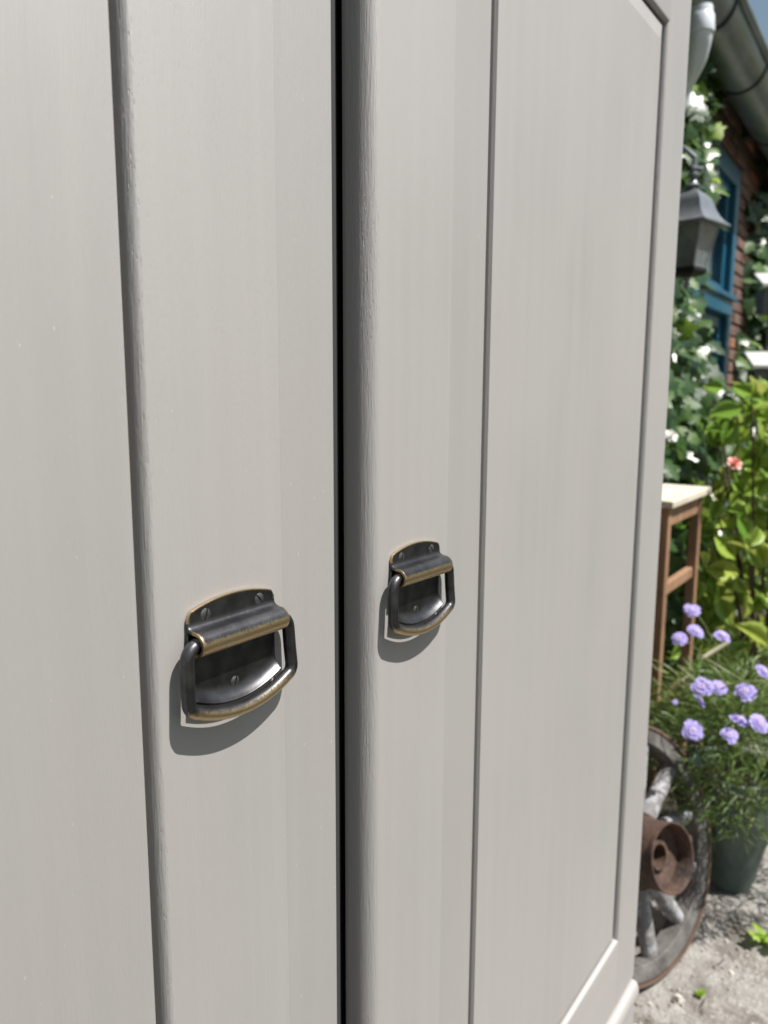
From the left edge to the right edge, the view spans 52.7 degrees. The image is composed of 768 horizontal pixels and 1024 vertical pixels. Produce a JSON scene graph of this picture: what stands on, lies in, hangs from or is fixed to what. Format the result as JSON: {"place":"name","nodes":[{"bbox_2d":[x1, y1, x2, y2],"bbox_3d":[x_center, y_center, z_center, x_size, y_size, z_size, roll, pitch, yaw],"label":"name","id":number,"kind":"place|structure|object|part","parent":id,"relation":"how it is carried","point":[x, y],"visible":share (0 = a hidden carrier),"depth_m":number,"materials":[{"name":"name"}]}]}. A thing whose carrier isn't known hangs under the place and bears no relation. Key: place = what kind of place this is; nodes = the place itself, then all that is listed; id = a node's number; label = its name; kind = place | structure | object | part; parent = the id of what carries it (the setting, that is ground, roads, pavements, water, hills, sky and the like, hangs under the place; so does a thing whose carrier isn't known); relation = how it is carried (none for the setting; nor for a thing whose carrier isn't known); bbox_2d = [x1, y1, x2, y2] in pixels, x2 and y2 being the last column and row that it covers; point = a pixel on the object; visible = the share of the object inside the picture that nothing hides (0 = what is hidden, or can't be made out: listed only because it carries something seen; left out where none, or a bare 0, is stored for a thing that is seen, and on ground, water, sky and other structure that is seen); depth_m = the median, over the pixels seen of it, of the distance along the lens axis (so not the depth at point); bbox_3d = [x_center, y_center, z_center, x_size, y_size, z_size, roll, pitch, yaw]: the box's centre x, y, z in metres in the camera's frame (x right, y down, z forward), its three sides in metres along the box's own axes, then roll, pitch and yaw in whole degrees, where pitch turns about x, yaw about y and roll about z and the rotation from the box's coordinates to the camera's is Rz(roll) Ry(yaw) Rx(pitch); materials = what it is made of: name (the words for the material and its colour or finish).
{"place":"outdoors","nodes":[
{"label":"outdoors","id":0,"kind":"place"},
{"bbox_2d":[633,727,767,1023],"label":"ground","id":1,"kind":"structure","parent":0,"point":[743,1006],"depth_m":1.63,"materials":[{"name":"grey gravel"}]},
{"bbox_2d":[0,0,691,1023],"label":"wardrobe","id":2,"kind":"object","parent":1,"relation":"on","point":[334,356],"visible":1,"depth_m":0.48,"materials":[{"name":"beige paint"}]},
{"bbox_3d":[-0.235,0.119,0.228,0.023,1.378,0.668,7,11,36],"label":"door","id":3,"kind":"part","parent":2,"relation":"part of","materials":[{"name":"beige paint"}]},
{"bbox_3d":[0.170,0.035,0.778,0.023,1.378,0.639,7,11,36],"label":"door","id":4,"kind":"part","parent":2,"relation":"part of","materials":[{"name":"beige paint"}]},
{"bbox_2d":[632,725,710,988],"bbox_3d":[0.521,0.710,1.623,0.514,0.508,0.224,-6,11,-36],"label":"wagon wheel","id":5,"kind":"object","parent":1,"relation":"on","point":[675,857],"visible":0.51,"depth_m":1.65,"materials":[{"name":"wood"}]},
{"bbox_2d":[694,988,706,997],"bbox_3d":[0.634,0.963,1.554,0.022,0.009,0.021,7,11,36],"label":"weed","id":6,"kind":"object","parent":1,"relation":"on","point":[701,992],"visible":1,"depth_m":1.55,"materials":[{"name":"green plant"}]},
{"bbox_2d":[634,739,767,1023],"bbox_3d":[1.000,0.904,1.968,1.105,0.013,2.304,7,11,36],"label":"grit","id":7,"kind":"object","parent":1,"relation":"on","point":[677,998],"visible":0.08,"depth_m":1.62,"materials":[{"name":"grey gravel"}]},
{"bbox_2d":[646,880,758,1023],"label":"twigs","id":8,"kind":"object","parent":1,"relation":"on","point":[716,964],"visible":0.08,"depth_m":1.64,"materials":[{"name":"brown plant"}]},
{"bbox_2d":[656,573,767,818],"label":"soil bed","id":9,"kind":"object","parent":1,"relation":"on","point":[666,800],"depth_m":2.65,"materials":[{"name":"brown soil"}]},
{"bbox_2d":[645,484,710,794],"bbox_3d":[0.740,0.389,2.318,0.300,0.920,0.390,7,11,36],"label":"wooden stool","id":10,"kind":"object","parent":9,"relation":"on","point":[680,503],"visible":0.31,"depth_m":2.16,"materials":[{"name":"brown wood"}]},
{"bbox_2d":[667,0,767,477],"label":"brick house","id":11,"kind":"structure","parent":1,"relation":"on","point":[738,52],"depth_m":3.54,"materials":[{"name":"red brick"}]},
{"bbox_2d":[685,2,714,109],"bbox_3d":[0.842,-0.303,2.341,0.094,2.182,0.228,-3,9,-17],"label":"downpipe","id":12,"kind":"object","parent":11,"relation":"attached to","point":[702,24],"visible":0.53,"depth_m":2.09,"materials":[{"name":"metal"}]},
{"bbox_2d":[675,145,730,288],"bbox_3d":[0.786,-0.833,2.193,0.155,0.405,0.327,-8,12,-42],"label":"wall lantern","id":13,"kind":"object","parent":11,"relation":"attached to","point":[701,221],"depth_m":2.10,"materials":[{"name":"metal"}]},
{"bbox_2d":[659,54,750,727],"bbox_3d":[1.072,-0.454,2.828,0.314,2.480,2.229,6,11,34],"label":"climbing ivy","id":14,"kind":"object","parent":11,"relation":"attached to","point":[691,405],"visible":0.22,"depth_m":2.71,"materials":[{"name":"green plant"}]},
{"bbox_2d":[665,430,677,447],"bbox_3d":[0.854,-0.085,2.533,0.045,0.370,0.216,-5,10,-28],"label":"white flower","id":15,"kind":"object","parent":14,"relation":"attached to","point":[671,435],"visible":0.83,"depth_m":2.43,"materials":[{"name":"white plant"}]},
{"bbox_2d":[702,457,741,504],"bbox_3d":[0.897,0.002,2.419,0.042,0.371,0.408,-7,12,-40],"label":"coral flower","id":16,"kind":"object","parent":14,"relation":"on","point":[734,462],"visible":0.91,"depth_m":2.25,"materials":[{"name":"pink plant"}]},
{"bbox_2d":[683,146,741,390],"bbox_3d":[1.405,-0.976,3.426,0.120,1.240,1.106,6,11,34],"label":"window","id":17,"kind":"structure","parent":11,"relation":"in","point":[721,262],"depth_m":3.73,"materials":[{"name":"teal paint"}]},
{"bbox_2d":[731,157,767,582],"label":"climbing ivy","id":18,"kind":"object","parent":11,"relation":"attached to","point":[756,243],"visible":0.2,"depth_m":4.07,"materials":[{"name":"green plant"}]},
{"bbox_2d":[744,352,767,584],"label":"nest box","id":19,"kind":"object","parent":11,"relation":"attached to","point":[759,360],"visible":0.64,"depth_m":3.58,"materials":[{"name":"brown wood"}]},
{"bbox_2d":[754,273,767,506],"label":"nest box","id":20,"kind":"object","parent":11,"relation":"attached to","point":[761,308],"visible":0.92,"depth_m":3.71,"materials":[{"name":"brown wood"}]},
{"bbox_2d":[670,375,767,718],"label":"leafy shrub","id":21,"kind":"object","parent":1,"relation":"on","point":[730,573],"visible":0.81,"depth_m":2.63,"materials":[{"name":"green plant"}]},
{"bbox_2d":[689,746,767,893],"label":"plant pot","id":22,"kind":"object","parent":1,"relation":"on","point":[735,866],"visible":0.57,"depth_m":1.84,"materials":[{"name":"green ceramic"}]},
{"bbox_2d":[646,603,767,854],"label":"scabious plant","id":23,"kind":"object","parent":22,"relation":"in","point":[730,730],"visible":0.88,"depth_m":1.75,"materials":[{"name":"green plant"}]},
{"bbox_2d":[747,922,767,943],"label":"weed","id":24,"kind":"object","parent":1,"relation":"on","point":[760,935],"visible":1,"depth_m":1.70,"materials":[{"name":"green plant"}]},
{"bbox_2d":[749,0,767,43],"label":"sky","id":25,"kind":"structure","parent":0,"point":[760,7],"materials":[{"name":"blue"}]}
]}

